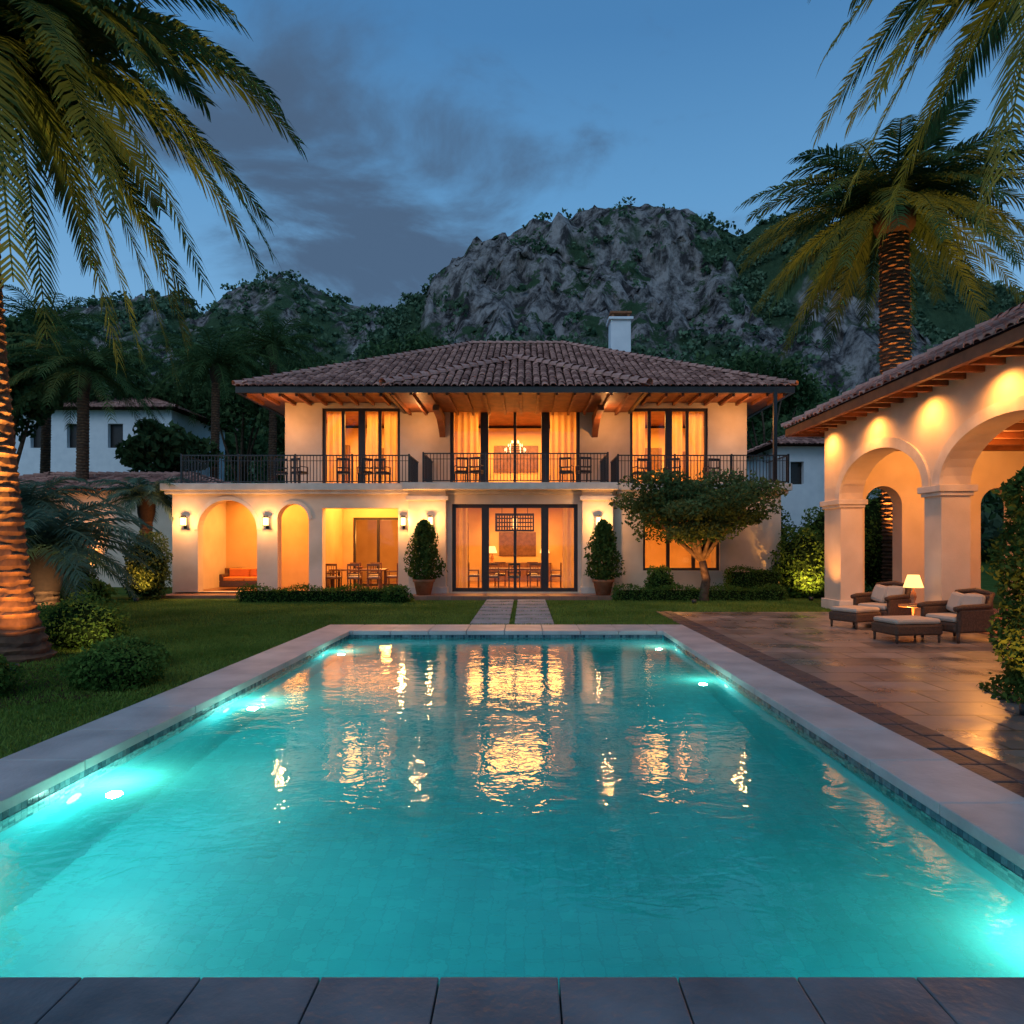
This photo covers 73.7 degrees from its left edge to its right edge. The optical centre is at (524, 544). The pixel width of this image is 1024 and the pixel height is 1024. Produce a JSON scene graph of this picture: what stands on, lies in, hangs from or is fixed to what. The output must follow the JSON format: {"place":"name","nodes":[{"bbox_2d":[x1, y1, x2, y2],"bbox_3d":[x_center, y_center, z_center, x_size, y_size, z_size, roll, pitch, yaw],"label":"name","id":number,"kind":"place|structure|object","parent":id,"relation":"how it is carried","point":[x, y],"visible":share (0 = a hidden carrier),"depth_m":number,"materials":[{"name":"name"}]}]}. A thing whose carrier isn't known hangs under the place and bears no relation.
{"place":"outdoors","nodes":[
{"label":"outdoors","id":0,"kind":"place"},
{"bbox_2d":[59,557,101,600],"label":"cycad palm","id":1,"kind":"object","parent":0,"point":[93,570],"visible":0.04,"depth_m":17.63,"materials":[{"name":"green plant"}]},
{"bbox_2d":[4,269,394,441],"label":"wooded hill","id":2,"kind":"structure","parent":0,"point":[337,321],"depth_m":292.62,"materials":[{"name":"green plant"}]},
{"bbox_2d":[0,551,1007,764],"bbox_3d":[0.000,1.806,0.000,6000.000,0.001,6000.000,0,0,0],"label":"ground","id":3,"kind":"structure","parent":0,"point":[988,582],"depth_m":17.48,"materials":[{"name":"green plant"}]},
{"bbox_2d":[3,312,45,402],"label":"broadleaf tree","id":4,"kind":"object","parent":3,"relation":"on","point":[14,323],"visible":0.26,"depth_m":32.19,"materials":[{"name":"green plant"}]},
{"bbox_2d":[4,321,72,464],"bbox_3d":[-23.673,-4.340,31.281,5.996,12.479,4.751,0,0,12],"label":"broadleaf tree","id":5,"kind":"object","parent":3,"relation":"on","point":[41,413],"visible":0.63,"depth_m":30.57,"materials":[{"name":"green plant"}]},
{"bbox_2d":[3,284,122,472],"bbox_3d":[-25.098,-5.552,35.660,8.076,14.758,7.888,0,0,0],"label":"palm tree","id":6,"kind":"object","parent":3,"relation":"on","point":[45,451],"visible":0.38,"depth_m":35.78,"materials":[{"name":"green plant"}]},
{"bbox_2d":[19,476,107,520],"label":"cycad palm","id":7,"kind":"object","parent":3,"relation":"on","point":[45,500],"visible":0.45,"depth_m":19.32,"materials":[{"name":"green plant"}]},
{"bbox_2d":[66,557,98,579],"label":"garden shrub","id":8,"kind":"object","parent":3,"relation":"on","point":[92,575],"visible":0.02,"depth_m":22.00,"materials":[{"name":"green plant"}]},
{"bbox_2d":[5,325,171,480],"bbox_3d":[-19.596,-3.590,29.700,7.637,10.828,7.727,0,0,0],"label":"palm tree","id":9,"kind":"object","parent":3,"relation":"on","point":[82,369],"visible":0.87,"depth_m":29.69,"materials":[{"name":"green plant"}]},
{"bbox_2d":[59,575,117,603],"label":"garden shrub","id":10,"kind":"object","parent":3,"relation":"on","point":[102,589],"visible":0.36,"depth_m":20.42,"materials":[{"name":"green plant"}]},
{"bbox_2d":[15,410,173,474],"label":"wall","id":11,"kind":"structure","parent":3,"relation":"on","point":[102,455],"depth_m":45.00,"materials":[{"name":"white paint"}]},
{"bbox_2d":[56,406,237,431],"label":"roof","id":12,"kind":"structure","parent":11,"relation":"on","point":[181,411],"depth_m":44.95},
{"bbox_2d":[63,396,177,406],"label":"roof tiles front","id":13,"kind":"object","parent":12,"relation":"on","point":[95,403],"visible":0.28,"depth_m":45.35,"materials":[{"name":"brown tile"}]},
{"bbox_2d":[57,343,168,402],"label":"broadleaf tree","id":14,"kind":"object","parent":3,"relation":"on","point":[130,364],"visible":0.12,"depth_m":47.59,"materials":[{"name":"green plant"}]},
{"bbox_2d":[18,471,230,586],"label":"garden outbuilding","id":15,"kind":"structure","parent":3,"relation":"on","point":[163,525],"depth_m":29.20,"materials":[{"name":"paint"}]},
{"bbox_2d":[87,476,193,541],"bbox_3d":[-13.653,-0.331,24.425,3.814,4.319,3.625,0,0,0],"label":"cycad palm","id":16,"kind":"object","parent":3,"relation":"on","point":[145,496],"visible":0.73,"depth_m":24.05,"materials":[{"name":"green plant"}]},
{"bbox_2d":[121,530,173,599],"bbox_3d":[-12.498,0.656,22.594,1.538,2.400,1.496,0,0,-44],"label":"garden shrub","id":17,"kind":"object","parent":3,"relation":"on","point":[150,583],"visible":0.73,"depth_m":22.30,"materials":[{"name":"green plant"}]},
{"bbox_2d":[0,624,327,758],"bbox_3d":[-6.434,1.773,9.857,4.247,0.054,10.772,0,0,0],"label":"lawn grass","id":18,"kind":"structure","parent":3,"relation":"on","point":[215,631],"depth_m":9.47,"materials":[{"name":"green plant"}]},
{"bbox_2d":[0,654,24,695],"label":"box shrub","id":19,"kind":"object","parent":18,"relation":"on","point":[6,674],"visible":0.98,"depth_m":8.19,"materials":[{"name":"green plant"}]},
{"bbox_2d":[37,590,134,650],"bbox_3d":[-7.812,1.303,11.919,1.603,1.058,1.470,0,0,0],"label":"box shrub","id":20,"kind":"object","parent":18,"relation":"on","point":[71,623],"visible":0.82,"depth_m":11.59,"materials":[{"name":"green plant"}]},
{"bbox_2d":[22,501,166,608],"bbox_3d":[-10.147,0.450,14.416,4.932,2.746,4.824,0,0,0],"label":"cycad palm","id":21,"kind":"object","parent":18,"relation":"on","point":[56,546],"visible":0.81,"depth_m":14.21,"materials":[{"name":"green plant"}]},
{"bbox_2d":[55,638,171,692],"bbox_3d":[-5.176,1.523,8.688,1.268,0.644,1.113,0,0,0],"label":"box shrub","id":22,"kind":"object","parent":18,"relation":"on","point":[114,666],"visible":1,"depth_m":8.42,"materials":[{"name":"green plant"}]},
{"bbox_2d":[84,634,173,666],"bbox_3d":[-5.724,1.572,9.896,1.188,0.564,1.023,0,0,0],"label":"box shrub","id":23,"kind":"object","parent":18,"relation":"on","point":[136,641],"visible":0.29,"depth_m":9.89,"materials":[{"name":"green plant"}]},
{"bbox_2d":[0,0,307,663],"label":"palm tree","id":24,"kind":"object","parent":18,"relation":"on","point":[56,57],"visible":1,"depth_m":10.78,"materials":[{"name":"green plant"}]},
{"bbox_2d":[114,416,223,471],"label":"broadleaf tree","id":25,"kind":"object","parent":3,"relation":"on","point":[163,448],"visible":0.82,"depth_m":32.20,"materials":[{"name":"green plant"}]},
{"bbox_2d":[130,346,224,430],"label":"broadleaf tree","id":26,"kind":"object","parent":3,"relation":"on","point":[184,402],"visible":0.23,"depth_m":47.70,"materials":[{"name":"green plant"}]},
{"bbox_2d":[174,411,224,480],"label":"side wall","id":27,"kind":"structure","parent":3,"relation":"on","point":[199,430],"depth_m":48.87,"materials":[{"name":"white paint"}]},
{"bbox_2d":[131,326,284,478],"bbox_3d":[-16.428,-4.587,35.877,8.099,12.829,7.805,0,0,0],"label":"palm tree","id":28,"kind":"object","parent":3,"relation":"on","point":[215,364],"visible":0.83,"depth_m":35.78,"materials":[{"name":"green plant"}]},
{"bbox_2d":[189,335,281,482],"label":"broadleaf tree","id":29,"kind":"object","parent":3,"relation":"on","point":[235,408],"visible":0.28,"depth_m":46.08,"materials":[{"name":"green plant"}]},
{"bbox_2d":[197,311,335,482],"bbox_3d":[-14.035,-5.278,37.993,7.441,14.205,7.414,0,0,0],"label":"palm tree","id":30,"kind":"object","parent":3,"relation":"on","point":[272,349],"visible":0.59,"depth_m":37.77,"materials":[{"name":"green plant"}]},
{"bbox_2d":[260,407,284,451],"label":"broadleaf tree","id":31,"kind":"object","parent":3,"relation":"on","point":[280,435],"visible":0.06,"depth_m":38.59,"materials":[{"name":"green plant"}]},
{"bbox_2d":[253,350,338,436],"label":"broadleaf tree","id":32,"kind":"object","parent":3,"relation":"on","point":[329,362],"visible":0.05,"depth_m":45.71,"materials":[{"name":"green plant"}]},
{"bbox_2d":[235,582,402,602],"bbox_3d":[-6.456,1.504,21.616,5.328,0.667,0.987,0,0,0],"label":"clipped hedge","id":33,"kind":"object","parent":3,"relation":"on","point":[331,594],"visible":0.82,"depth_m":21.38,"materials":[{"name":"green plant"}]},
{"bbox_2d":[356,339,399,359],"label":"broadleaf tree","id":34,"kind":"object","parent":3,"relation":"on","point":[378,349],"visible":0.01,"depth_m":44.14,"materials":[{"name":"green plant"}]},
{"bbox_2d":[380,584,413,602],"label":"box shrub","id":35,"kind":"object","parent":3,"relation":"on","point":[394,593],"visible":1,"depth_m":21.09,"materials":[{"name":"green plant"}]},
{"bbox_2d":[372,329,447,356],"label":"broadleaf tree","id":36,"kind":"object","parent":3,"relation":"on","point":[416,343],"visible":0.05,"depth_m":45.42,"materials":[{"name":"green plant"}]},
{"bbox_2d":[61,598,831,627],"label":"lawn grass","id":37,"kind":"structure","parent":3,"relation":"on","point":[436,605],"depth_m":18.54,"materials":[{"name":"green plant"}]},
{"bbox_2d":[160,311,798,599],"bbox_3d":[-1.494,-4.330,31.030,22.412,12.300,17.824,0,0,0],"label":"mediterranean villa","id":38,"kind":"object","parent":3,"relation":"on","point":[421,420],"visible":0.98,"depth_m":25.18,"materials":[{"name":"paint"}]},
{"bbox_2d":[219,568,256,586],"bbox_3d":[-10.400,1.220,25.610,1.800,0.680,0.820,0,0,0],"label":"outdoor sofa","id":39,"kind":"object","parent":38,"relation":"on","point":[236,577],"visible":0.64,"depth_m":25.23,"materials":[{"name":"fabric"}]},
{"bbox_2d":[274,458,287,482],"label":"balcony chair","id":40,"kind":"object","parent":38,"relation":"on","point":[275,471],"visible":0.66,"depth_m":24.71,"materials":[{"name":"metal"}]},
{"bbox_2d":[291,458,307,482],"bbox_3d":[-8.200,-2.645,24.800,0.480,0.980,0.440,0,0,23],"label":"balcony chair","id":41,"kind":"object","parent":38,"relation":"on","point":[298,472],"visible":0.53,"depth_m":24.67,"materials":[{"name":"metal"}]},
{"bbox_2d":[326,564,341,588],"bbox_3d":[-7.000,1.170,25.000,0.480,0.980,0.440,0,0,11],"label":"dining chair","id":42,"kind":"object","parent":38,"relation":"on","point":[336,577],"visible":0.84,"depth_m":24.82,"materials":[{"name":"brown wood"}]},
{"bbox_2d":[337,458,349,482],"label":"balcony chair","id":43,"kind":"object","parent":38,"relation":"on","point":[341,472],"visible":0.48,"depth_m":24.61,"materials":[{"name":"metal"}]},
{"bbox_2d":[347,564,362,590],"bbox_3d":[-6.200,1.170,24.850,0.480,0.980,0.440,0,0,0],"label":"dining chair","id":44,"kind":"object","parent":38,"relation":"on","point":[358,577],"visible":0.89,"depth_m":24.64,"materials":[{"name":"brown wood"}]},
{"bbox_2d":[329,566,388,588],"bbox_3d":[-6.200,1.235,25.600,2.000,0.850,1.000,0,0,0],"label":"dining table","id":45,"kind":"object","parent":38,"relation":"on","point":[360,569],"visible":0.7,"depth_m":25.18,"materials":[{"name":"brown wood"}]},
{"bbox_2d":[323,408,399,482],"bbox_3d":[-6.245,-3.690,26.130,2.970,3.060,0.100,0,0,0],"label":"window frame","id":46,"kind":"structure","parent":38,"relation":"in","point":[361,411],"depth_m":26.09,"materials":[{"name":"black metal"}]},
{"bbox_2d":[357,458,373,482],"bbox_3d":[-5.800,-2.645,24.800,0.480,0.980,0.440,0,0,-34],"label":"balcony chair","id":47,"kind":"object","parent":38,"relation":"on","point":[362,472],"visible":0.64,"depth_m":24.62,"materials":[{"name":"metal"}]},
{"bbox_2d":[366,564,380,589],"bbox_3d":[-5.500,1.170,24.850,0.480,0.980,0.440,0,0,-6],"label":"dining chair","id":48,"kind":"object","parent":38,"relation":"on","point":[378,577],"visible":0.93,"depth_m":24.65,"materials":[{"name":"brown wood"}]},
{"bbox_2d":[353,518,397,585],"bbox_3d":[-5.900,0.275,27.470,2.000,2.750,0.100,0,0,0],"label":"window frame","id":49,"kind":"structure","parent":38,"relation":"in","point":[354,519],"depth_m":27.42,"materials":[{"name":"brown wood"}]},
{"bbox_2d":[374,458,390,482],"bbox_3d":[-5.200,-2.645,24.900,0.480,0.980,0.440,0,0,17],"label":"balcony chair","id":50,"kind":"object","parent":38,"relation":"on","point":[384,472],"visible":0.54,"depth_m":24.75,"materials":[{"name":"metal"}]},
{"bbox_2d":[386,563,397,587],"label":"dining chair","id":51,"kind":"object","parent":38,"relation":"on","point":[389,576],"visible":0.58,"depth_m":25.38,"materials":[{"name":"brown wood"}]},
{"bbox_2d":[403,519,447,594],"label":"potted cypress","id":52,"kind":"object","parent":38,"relation":"on","point":[424,540],"visible":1,"depth_m":22.72,"materials":[{"name":"plant"}]},
{"bbox_2d":[454,457,468,481],"bbox_3d":[-2.300,-2.645,24.600,0.480,0.980,0.440,0,0,-17],"label":"balcony chair","id":53,"kind":"object","parent":38,"relation":"on","point":[456,472],"visible":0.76,"depth_m":24.43,"materials":[{"name":"metal"}]},
{"bbox_2d":[468,562,479,587],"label":"dining chair","id":54,"kind":"object","parent":38,"relation":"on","point":[473,575],"visible":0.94,"depth_m":26.38,"materials":[{"name":"brown wood"}]},
{"bbox_2d":[469,457,482,481],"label":"balcony chair","id":55,"kind":"object","parent":38,"relation":"on","point":[476,472],"visible":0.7,"depth_m":24.34,"materials":[{"name":"metal"}]},
{"bbox_2d":[489,563,499,587],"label":"dining chair","id":56,"kind":"object","parent":38,"relation":"on","point":[494,576],"visible":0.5,"depth_m":25.59,"materials":[{"name":"brown wood"}]},
{"bbox_2d":[494,562,505,586],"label":"dining chair","id":57,"kind":"object","parent":38,"relation":"on","point":[502,574],"visible":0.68,"depth_m":27.57,"materials":[{"name":"brown wood"}]},
{"bbox_2d":[495,508,533,531],"bbox_3d":[-0.400,-1.140,26.615,1.500,1.220,0.650,0,0,0],"label":"lattice pendant lamp","id":58,"kind":"object","parent":38,"relation":"hanging from","point":[509,518],"visible":0.78,"depth_m":26.30,"materials":[{"name":"metal"}]},
{"bbox_2d":[508,563,520,587],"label":"dining chair","id":59,"kind":"object","parent":38,"relation":"on","point":[512,576],"visible":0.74,"depth_m":25.48,"materials":[{"name":"wood"}]},
{"bbox_2d":[450,412,579,481],"bbox_3d":[-0.385,-3.690,26.130,4.950,3.060,0.100,0,0,0],"label":"window frame","id":60,"kind":"structure","parent":38,"relation":"in","point":[484,415],"depth_m":26.09,"materials":[{"name":"black metal"}]},
{"bbox_2d":[452,504,577,591],"bbox_3d":[-0.355,0.105,24.150,4.430,3.090,0.100,0,0,0],"label":"window frame","id":61,"kind":"structure","parent":38,"relation":"in","point":[485,507],"depth_m":24.10,"materials":[{"name":"black metal"}]},
{"bbox_2d":[505,440,525,452],"bbox_3d":[-0.400,-4.305,28.000,0.882,0.990,0.883,0,0,0],"label":"chandelier","id":62,"kind":"object","parent":38,"relation":"hanging from","point":[510,446],"visible":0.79,"depth_m":27.89,"materials":[{"name":"metal"}]},
{"bbox_2d":[529,563,540,587],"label":"dining chair","id":63,"kind":"object","parent":38,"relation":"on","point":[534,576],"visible":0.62,"depth_m":25.59,"materials":[{"name":"brown wood"}]},
{"bbox_2d":[550,562,561,587],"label":"dining chair","id":64,"kind":"object","parent":38,"relation":"on","point":[556,575],"visible":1,"depth_m":26.38,"materials":[{"name":"brown wood"}]},
{"bbox_2d":[559,457,573,481],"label":"balcony chair","id":65,"kind":"object","parent":38,"relation":"on","point":[564,471],"visible":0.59,"depth_m":24.45,"materials":[{"name":"metal"}]},
{"bbox_2d":[575,457,591,481],"bbox_3d":[2.100,-2.645,24.500,0.480,0.980,0.440,0,0,-17],"label":"balcony chair","id":66,"kind":"object","parent":38,"relation":"on","point":[583,466],"visible":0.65,"depth_m":24.33,"materials":[{"name":"metal"}]},
{"bbox_2d":[583,519,626,594],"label":"potted cypress","id":67,"kind":"object","parent":38,"relation":"on","point":[602,545],"visible":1,"depth_m":22.61,"materials":[{"name":"plant"}]},
{"bbox_2d":[632,458,647,480],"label":"balcony chair","id":68,"kind":"object","parent":38,"relation":"on","point":[636,472],"visible":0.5,"depth_m":24.70,"materials":[{"name":"metal"}]},
{"bbox_2d":[630,408,706,482],"bbox_3d":[5.485,-3.690,26.130,2.970,3.060,0.100,0,0,0],"label":"window frame","id":69,"kind":"structure","parent":38,"relation":"in","point":[668,411],"depth_m":26.09,"materials":[{"name":"black metal"}]},
{"bbox_2d":[643,522,718,569],"bbox_3d":[5.500,-0.150,24.150,2.700,2.100,0.100,0,0,0],"label":"window frame","id":70,"kind":"structure","parent":38,"relation":"in","point":[668,544],"depth_m":24.10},
{"bbox_2d":[703,458,719,479],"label":"balcony chair","id":71,"kind":"object","parent":38,"relation":"on","point":[712,467],"visible":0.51,"depth_m":24.71,"materials":[{"name":"metal"}]},
{"bbox_2d":[0,625,1023,1023],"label":"swimming pool","id":72,"kind":"structure","parent":3,"relation":"in","point":[980,813],"depth_m":2.76,"materials":[{"name":"tile"}]},
{"bbox_2d":[0,638,1023,986],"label":"pool water","id":73,"kind":"structure","parent":72,"relation":"in","point":[558,808],"depth_m":4.39,"materials":[{"name":"teal liquid"}]},
{"bbox_2d":[59,370,1003,545],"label":"background trees","id":74,"kind":"object","parent":3,"relation":"on","point":[260,447],"visible":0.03,"depth_m":59.74,"materials":[{"name":"green plant"}]},
{"bbox_2d":[643,564,675,589],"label":"box shrub","id":75,"kind":"object","parent":3,"relation":"on","point":[657,575],"visible":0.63,"depth_m":22.87,"materials":[{"name":"green plant"}]},
{"bbox_2d":[608,468,790,601],"bbox_3d":[5.405,-0.330,21.748,5.628,4.460,4.071,0,0,0],"label":"olive tree","id":76,"kind":"object","parent":3,"relation":"on","point":[696,513],"visible":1,"depth_m":21.41,"materials":[{"name":"green plant"}]},
{"bbox_2d":[611,582,789,600],"bbox_3d":[5.658,1.511,22.195,5.799,0.651,0.953,0,0,0],"label":"clipped hedge","id":77,"kind":"object","parent":3,"relation":"on","point":[748,593],"visible":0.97,"depth_m":21.98,"materials":[{"name":"green plant"}]},
{"bbox_2d":[692,351,740,370],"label":"broadleaf tree","id":78,"kind":"object","parent":3,"relation":"on","point":[717,363],"visible":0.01,"depth_m":44.11,"materials":[{"name":"green plant"}]},
{"bbox_2d":[722,564,783,589],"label":"clipped hedge","id":79,"kind":"object","parent":3,"relation":"on","point":[754,577],"visible":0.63,"depth_m":22.98,"materials":[{"name":"green plant"}]},
{"bbox_2d":[747,448,772,480],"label":"side wall","id":80,"kind":"structure","parent":3,"relation":"on","point":[750,463],"depth_m":38.88,"materials":[{"name":"white paint"}]},
{"bbox_2d":[723,346,827,447],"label":"broadleaf tree","id":81,"kind":"object","parent":3,"relation":"on","point":[806,388],"visible":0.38,"depth_m":47.33,"materials":[{"name":"green plant"}]},
{"bbox_2d":[781,509,798,592],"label":"garden shrub","id":82,"kind":"object","parent":3,"relation":"on","point":[782,521],"visible":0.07,"depth_m":24.98,"materials":[{"name":"green plant"}]},
{"bbox_2d":[768,526,824,597],"bbox_3d":[9.597,0.576,23.576,2.270,2.545,2.311,0,0,0],"label":"garden shrub","id":83,"kind":"object","parent":3,"relation":"on","point":[801,560],"visible":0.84,"depth_m":22.96,"materials":[{"name":"green plant"}]},
{"bbox_2d":[777,446,880,538],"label":"wall","id":84,"kind":"structure","parent":3,"relation":"on","point":[805,494],"depth_m":36.00,"materials":[{"name":"white paint"}]},
{"bbox_2d":[747,439,824,457],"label":"roof","id":85,"kind":"structure","parent":84,"relation":"on","point":[763,449],"depth_m":35.82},
{"bbox_2d":[777,437,824,443],"bbox_3d":[16.205,-5.932,37.035,6.437,1.426,3.502,0,0,0],"label":"roof tiles front","id":86,"kind":"object","parent":85,"relation":"on","point":[807,440],"visible":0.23,"depth_m":35.83,"materials":[{"name":"tile"}]},
{"bbox_2d":[790,462,800,483],"bbox_3d":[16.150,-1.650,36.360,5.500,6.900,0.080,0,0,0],"label":"window back","id":87,"kind":"structure","parent":84,"relation":"attached to","point":[795,472],"depth_m":36.32,"materials":[{"name":"black glass"}]},
{"bbox_2d":[786,506,879,595],"bbox_3d":[10.954,0.106,24.492,3.050,3.530,2.910,0,0,0],"label":"garden shrub","id":88,"kind":"object","parent":3,"relation":"on","point":[818,523],"visible":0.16,"depth_m":24.10,"materials":[{"name":"green plant"}]},
{"bbox_2d":[657,611,1023,797],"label":"brick paving band","id":89,"kind":"object","parent":3,"relation":"on","point":[1004,775],"visible":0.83,"depth_m":6.95,"materials":[{"name":"brown brick"}]},
{"bbox_2d":[865,488,883,591],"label":"garden shrub","id":90,"kind":"object","parent":3,"relation":"on","point":[873,516],"visible":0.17,"depth_m":23.87,"materials":[{"name":"green plant"}]},
{"bbox_2d":[735,99,1023,585],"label":"palm tree","id":91,"kind":"object","parent":3,"relation":"on","point":[930,200],"visible":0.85,"depth_m":22.79,"materials":[{"name":"green plant"}]},
{"bbox_2d":[470,599,553,624],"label":"stone path","id":92,"kind":"structure","parent":0,"point":[545,618],"depth_m":17.63,"materials":[{"name":"grey stone"}]},
{"bbox_2d":[0,0,1023,316],"label":"sky","id":93,"kind":"structure","parent":0,"point":[427,128],"materials":[{"name":"blue"}]},
{"bbox_2d":[225,196,1023,555],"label":"rocky mountain","id":94,"kind":"structure","parent":0,"point":[675,284],"depth_m":185.34,"materials":[{"name":"grey stone"}]},
{"bbox_2d":[674,612,1023,770],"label":"patio","id":95,"kind":"structure","parent":0,"point":[929,681],"depth_m":10.09,"materials":[{"name":"beige stone"}]},
{"bbox_2d":[829,605,880,629],"bbox_3d":[7.200,1.570,14.900,0.800,0.440,0.720,0,0,-26],"label":"wicker ottoman","id":96,"kind":"object","parent":95,"relation":"on","point":[855,615],"visible":0.88,"depth_m":14.65,"materials":[{"name":"wicker"}]},
{"bbox_2d":[850,581,911,615],"bbox_3d":[8.018,1.301,15.310,0.976,0.978,0.930,0,0,-29],"label":"wicker armchair","id":97,"kind":"object","parent":95,"relation":"on","point":[885,598],"visible":0.69,"depth_m":15.17,"materials":[{"name":"wicker"}]},
{"bbox_2d":[781,302,1023,637],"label":"arcade pavilion","id":98,"kind":"structure","parent":95,"relation":"on","point":[930,442],"depth_m":15.51,"materials":[{"name":"paint"}]},
{"bbox_2d":[871,615,942,643],"bbox_3d":[7.120,1.570,12.750,0.950,0.440,0.720,0,0,-9],"label":"wicker ottoman","id":99,"kind":"object","parent":95,"relation":"on","point":[906,625],"visible":1,"depth_m":12.45,"materials":[{"name":"fabric"}]},
{"bbox_2d":[898,604,917,614],"bbox_3d":[8.050,1.515,14.150,0.580,0.550,0.580,0,0,0],"label":"side table","id":100,"kind":"object","parent":95,"relation":"on","point":[913,607],"visible":0.35,"depth_m":14.07,"materials":[{"name":"brown wood"}]},
{"bbox_2d":[903,575,923,604],"bbox_3d":[8.050,0.930,14.150,0.380,0.620,0.380,0,0,0],"label":"table lamp","id":101,"kind":"object","parent":100,"relation":"on","point":[913,581],"visible":0.96,"depth_m":14.06,"materials":[{"name":"fabric"}]},
{"bbox_2d":[807,0,1023,258],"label":"palm tree","id":102,"kind":"object","parent":95,"relation":"on","point":[994,30],"visible":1,"depth_m":10.52,"materials":[{"name":"green plant"}]},
{"bbox_2d":[917,588,995,643],"bbox_3d":[8.170,1.301,12.905,0.976,0.978,0.930,0,0,-14],"label":"wicker armchair","id":103,"kind":"object","parent":95,"relation":"on","point":[958,612],"visible":0.81,"depth_m":12.61,"materials":[{"name":"wicker"}]},
{"bbox_2d":[976,466,1023,704],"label":"ivy topiary","id":104,"kind":"object","parent":95,"relation":"on","point":[1010,495],"visible":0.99,"depth_m":8.01,"materials":[{"name":"green plant"}]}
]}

